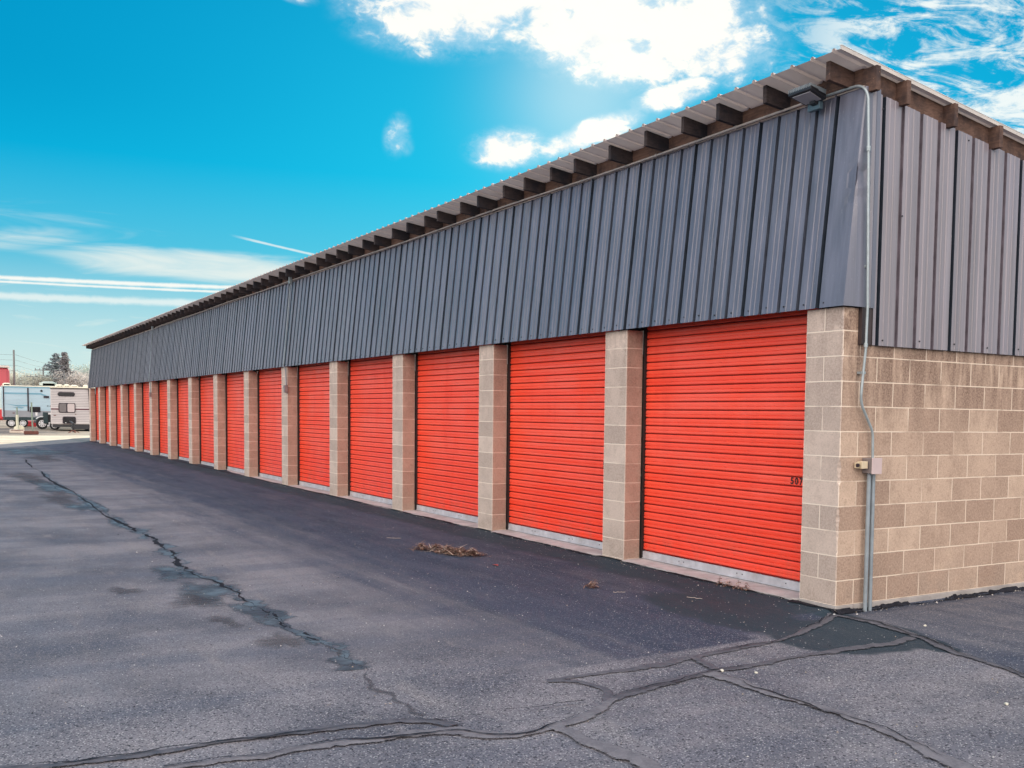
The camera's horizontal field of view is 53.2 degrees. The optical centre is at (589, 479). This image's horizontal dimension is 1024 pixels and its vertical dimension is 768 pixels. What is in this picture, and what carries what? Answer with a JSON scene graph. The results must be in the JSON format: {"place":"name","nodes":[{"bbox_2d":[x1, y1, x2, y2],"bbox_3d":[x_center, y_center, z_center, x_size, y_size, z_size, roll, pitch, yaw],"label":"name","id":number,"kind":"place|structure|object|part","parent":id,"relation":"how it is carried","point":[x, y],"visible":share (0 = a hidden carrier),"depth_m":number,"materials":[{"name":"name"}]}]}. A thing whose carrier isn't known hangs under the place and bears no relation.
{"place":"outdoors","nodes":[
{"label":"outdoors","id":0,"kind":"place"},
{"bbox_2d":[0,387,2,419],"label":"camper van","id":1,"kind":"object","parent":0,"point":[1,417],"visible":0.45,"depth_m":84.60,"materials":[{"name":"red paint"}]},
{"bbox_2d":[27,421,35,426],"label":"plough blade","id":2,"kind":"object","parent":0,"point":[30,424],"visible":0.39,"depth_m":84.22,"materials":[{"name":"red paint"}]},
{"bbox_2d":[0,420,89,434],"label":"gravel lot","id":3,"kind":"structure","parent":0,"point":[4,428],"depth_m":71.23,"materials":[{"name":"beige gravel"}]},
{"bbox_2d":[0,365,9,386],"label":"red building","id":4,"kind":"structure","parent":3,"relation":"on","point":[4,374],"depth_m":125.27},
{"bbox_2d":[13,350,15,384],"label":"utility pole","id":5,"kind":"object","parent":3,"relation":"on","point":[14,381],"visible":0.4,"depth_m":135.26,"materials":[{"name":"brown wood"}]},
{"bbox_2d":[9,407,24,432],"bbox_3d":[-36.310,-3.754,64.534,0.800,1.641,0.702,-2,4,-33],"label":"bollard post","id":6,"kind":"object","parent":3,"relation":"on","point":[17,430],"visible":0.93,"depth_m":64.47,"materials":[{"name":"beige concrete"}]},
{"bbox_2d":[10,374,30,385],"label":"bare tree","id":7,"kind":"object","parent":3,"relation":"on","point":[17,381],"visible":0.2,"depth_m":156.94,"materials":[{"name":"beige plant"}]},
{"bbox_2d":[9,367,42,385],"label":"bare tree","id":8,"kind":"object","parent":3,"relation":"on","point":[26,378],"visible":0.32,"depth_m":163.64,"materials":[{"name":"beige plant"}]},
{"bbox_2d":[24,402,38,434],"bbox_3d":[-33.666,-3.667,61.360,0.750,1.941,0.702,-2,4,-33],"label":"bollard post","id":9,"kind":"object","parent":3,"relation":"on","point":[32,432],"visible":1,"depth_m":61.28,"materials":[{"name":"green metal"}]},
{"bbox_2d":[34,412,50,428],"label":"utility trailer","id":10,"kind":"object","parent":3,"relation":"on","point":[44,422],"visible":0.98,"depth_m":76.07,"materials":[{"name":"metal"}]},
{"bbox_2d":[29,371,55,385],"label":"bare tree","id":11,"kind":"object","parent":3,"relation":"on","point":[37,380],"visible":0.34,"depth_m":162.04,"materials":[{"name":"beige plant"}]},
{"bbox_2d":[35,368,51,377],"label":"utility pole","id":12,"kind":"object","parent":3,"relation":"on","point":[42,370],"visible":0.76,"depth_m":163.57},
{"bbox_2d":[1,381,94,427],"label":"travel trailer","id":13,"kind":"object","parent":3,"relation":"on","point":[21,398],"visible":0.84,"depth_m":80.33,"materials":[{"name":"white metal"}]},
{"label":"window","id":14,"kind":"part","parent":13,"relation":"part of","materials":[{"name":"black glass"}]},
{"bbox_2d":[34,353,61,382],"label":"pine tree","id":15,"kind":"object","parent":3,"relation":"on","point":[54,360],"visible":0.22,"depth_m":165.03,"materials":[{"name":"green plant"}]},
{"bbox_2d":[51,352,80,384],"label":"pine tree","id":16,"kind":"object","parent":3,"relation":"on","point":[63,362],"visible":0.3,"depth_m":163.13,"materials":[{"name":"green plant"}]},
{"bbox_2d":[48,368,88,386],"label":"bare tree","id":17,"kind":"object","parent":3,"relation":"on","point":[72,380],"visible":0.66,"depth_m":161.50,"materials":[{"name":"beige plant"}]},
{"bbox_2d":[50,384,89,429],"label":"travel trailer","id":18,"kind":"object","parent":3,"relation":"on","point":[68,402],"visible":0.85,"depth_m":71.34,"materials":[{"name":"white metal"}]},
{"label":"window","id":19,"kind":"part","parent":18,"relation":"part of","materials":[{"name":"black glass"}]},
{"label":"window","id":20,"kind":"part","parent":18,"relation":"part of","materials":[{"name":"grey glass"}]},
{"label":"window","id":21,"kind":"part","parent":18,"relation":"part of","materials":[{"name":"black glass"}]},
{"bbox_2d":[68,421,79,432],"bbox_3d":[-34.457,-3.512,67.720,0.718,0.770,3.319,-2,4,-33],"label":"trailer jack","id":22,"kind":"object","parent":3,"relation":"on","point":[73,428],"visible":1,"depth_m":66.52,"materials":[{"name":"black metal"}]},
{"bbox_2d":[71,363,89,378],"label":"leafy tree","id":23,"kind":"object","parent":3,"relation":"on","point":[85,370],"visible":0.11,"depth_m":176.11,"materials":[{"name":"beige plant"}]},
{"bbox_2d":[74,371,88,384],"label":"bare tree","id":24,"kind":"object","parent":3,"relation":"on","point":[85,378],"visible":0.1,"depth_m":165.76,"materials":[{"name":"beige plant"}]},
{"bbox_2d":[0,435,89,443],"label":"concrete road","id":25,"kind":"structure","parent":0,"point":[6,439],"depth_m":53.95,"materials":[{"name":"beige concrete"}]},
{"bbox_2d":[0,438,1023,767],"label":"asphalt yard","id":26,"kind":"structure","parent":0,"point":[212,540],"depth_m":6.95,"materials":[{"name":"grey asphalt"}]},
{"bbox_2d":[411,540,492,557],"bbox_3d":[-1.588,0.779,11.608,0.554,0.111,1.239,-3,5,-45],"label":"straw heap","id":27,"kind":"object","parent":26,"relation":"on","point":[460,551],"visible":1,"depth_m":11.48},
{"bbox_2d":[0,483,1021,767],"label":"grit","id":28,"kind":"object","parent":26,"relation":"on","point":[486,647],"visible":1,"depth_m":7.88,"materials":[{"name":"grey gravel"}]},
{"bbox_2d":[82,44,1023,611],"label":"storage building","id":29,"kind":"structure","parent":26,"relation":"on","point":[680,332],"depth_m":10.06,"materials":[{"name":"grey metal"}]},
{"bbox_2d":[95,386,105,441],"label":"roll up door","id":30,"kind":"structure","parent":29,"relation":"in","point":[96,388],"depth_m":46.02,"materials":[{"name":"metal"}]},
{"bbox_2d":[105,385,116,443],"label":"roll up door","id":31,"kind":"structure","parent":29,"relation":"in","point":[106,387],"depth_m":43.45,"materials":[{"name":"metal"}]},
{"bbox_2d":[116,384,128,445],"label":"roll up door","id":32,"kind":"structure","parent":29,"relation":"in","point":[118,395],"depth_m":40.82,"materials":[{"name":"metal"}]},
{"bbox_2d":[128,382,142,449],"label":"roll up door","id":33,"kind":"structure","parent":29,"relation":"in","point":[130,386],"depth_m":38.25,"materials":[{"name":"metal"}]},
{"bbox_2d":[142,381,158,452],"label":"roll up door","id":34,"kind":"structure","parent":29,"relation":"in","point":[145,385],"depth_m":35.68,"materials":[{"name":"metal"}]},
{"bbox_2d":[148,326,153,396],"bbox_3d":[-14.377,-3.863,33.364,0.231,2.320,0.107,2,4,22],"label":"conduit drop","id":35,"kind":"object","parent":29,"relation":"attached to","point":[150,392],"visible":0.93,"depth_m":33.35,"materials":[{"name":"paint"}]},
{"bbox_2d":[158,379,177,456],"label":"roll up door","id":36,"kind":"structure","parent":29,"relation":"in","point":[162,384],"depth_m":33.09,"materials":[{"name":"metal"}]},
{"bbox_2d":[177,376,199,460],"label":"roll up door","id":37,"kind":"structure","parent":29,"relation":"in","point":[182,383],"depth_m":30.53,"materials":[{"name":"metal"}]},
{"bbox_2d":[199,373,223,466],"bbox_3d":[-10.184,-1.680,27.472,0.080,2.664,2.608,-2,4,-33],"label":"roll up door","id":38,"kind":"structure","parent":29,"relation":"in","point":[206,381],"depth_m":27.95,"materials":[{"name":"metal"}]},
{"bbox_2d":[226,370,254,472],"bbox_3d":[-8.543,-1.498,24.946,0.080,2.664,2.608,-2,4,-33],"label":"roll up door","id":39,"kind":"structure","parent":29,"relation":"in","point":[235,380],"depth_m":25.36,"materials":[{"name":"metal"}]},
{"bbox_2d":[258,366,293,480],"bbox_3d":[-6.902,-1.316,22.421,0.080,2.664,2.608,-2,4,-33],"label":"roll up door","id":40,"kind":"structure","parent":29,"relation":"in","point":[270,379],"depth_m":22.77,"materials":[{"name":"metal"}]},
{"bbox_2d":[283,277,291,392],"bbox_3d":[-6.153,-2.939,20.710,0.231,2.340,0.107,2,4,22],"label":"conduit drop","id":41,"kind":"object","parent":29,"relation":"attached to","point":[285,387],"visible":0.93,"depth_m":20.70,"materials":[{"name":"paint"}]},
{"bbox_2d":[298,360,342,490],"bbox_3d":[-5.260,-1.133,19.895,0.080,2.664,2.608,-2,4,-33],"label":"roll up door","id":42,"kind":"structure","parent":29,"relation":"in","point":[313,379],"depth_m":20.17,"materials":[{"name":"metal"}]},
{"bbox_2d":[348,353,407,504],"bbox_3d":[-3.619,-0.951,17.370,0.080,2.664,2.608,-2,4,-33],"label":"roll up door","id":43,"kind":"structure","parent":29,"relation":"in","point":[370,379],"depth_m":17.60,"materials":[{"name":"metal"}]},
{"bbox_2d":[415,343,495,522],"bbox_3d":[-1.978,-0.768,14.845,0.080,2.664,2.608,-2,4,-33],"label":"roll up door","id":44,"kind":"structure","parent":29,"relation":"in","point":[446,380],"depth_m":14.99,"materials":[{"name":"metal"}]},
{"bbox_2d":[155,103,802,327],"bbox_3d":[-6.098,-4.051,20.775,0.046,0.044,29.400,-2,4,-33],"label":"eave conduit","id":45,"kind":"object","parent":29,"relation":"attached to","point":[721,132],"visible":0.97,"depth_m":11.72,"materials":[{"name":"grey metal"}]},
{"bbox_2d":[228,470,799,599],"bbox_3d":[-10.295,-0.264,27.726,0.664,0.202,45.240,-2,4,-33],"label":"door slab","id":46,"kind":"structure","parent":29,"relation":"in","point":[789,594],"depth_m":11.37,"materials":[{"name":"concrete"}]},
{"bbox_2d":[506,329,624,548],"bbox_3d":[-0.337,-0.586,12.319,0.080,2.664,2.608,-2,4,-33],"label":"roll up door","id":47,"kind":"structure","parent":29,"relation":"in","point":[556,385],"depth_m":12.38,"materials":[{"name":"metal"}]},
{"bbox_2d":[640,307,828,591],"bbox_3d":[1.304,-0.404,9.794,0.080,2.664,2.608,-2,4,-33],"label":"roll up door","id":48,"kind":"structure","parent":29,"relation":"in","point":[723,400],"depth_m":9.76,"materials":[{"name":"metal"}]},
{"bbox_2d":[788,83,825,112],"bbox_3d":[1.807,-3.128,8.362,0.225,0.156,0.259,-2,4,-33],"label":"flood light","id":49,"kind":"object","parent":29,"relation":"attached to","point":[812,96],"visible":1,"depth_m":8.33,"materials":[{"name":"black plastic"}]},
{"bbox_2d":[826,85,881,611],"bbox_3d":[2.165,-1.018,8.399,0.291,4.291,0.473,-2,4,-33],"label":"electrical conduit","id":50,"kind":"object","parent":29,"relation":"attached to","point":[871,467],"visible":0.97,"depth_m":8.32,"materials":[{"name":"metal"}]},
{"bbox_2d":[583,578,597,588],"bbox_3d":[0.007,0.952,9.374,0.182,0.087,0.176,-2,4,-33],"label":"straw clump","id":51,"kind":"object","parent":26,"relation":"on","point":[591,584],"visible":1,"depth_m":9.36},
{"bbox_2d":[716,578,749,590],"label":"leaf litter","id":52,"kind":"object","parent":26,"relation":"on","point":[746,589],"visible":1,"depth_m":9.20,"materials":[{"name":"beige plant"}]},
{"bbox_2d":[0,0,1023,381],"label":"sky","id":53,"kind":"structure","parent":0,"point":[157,157],"materials":[{"name":"blue"}]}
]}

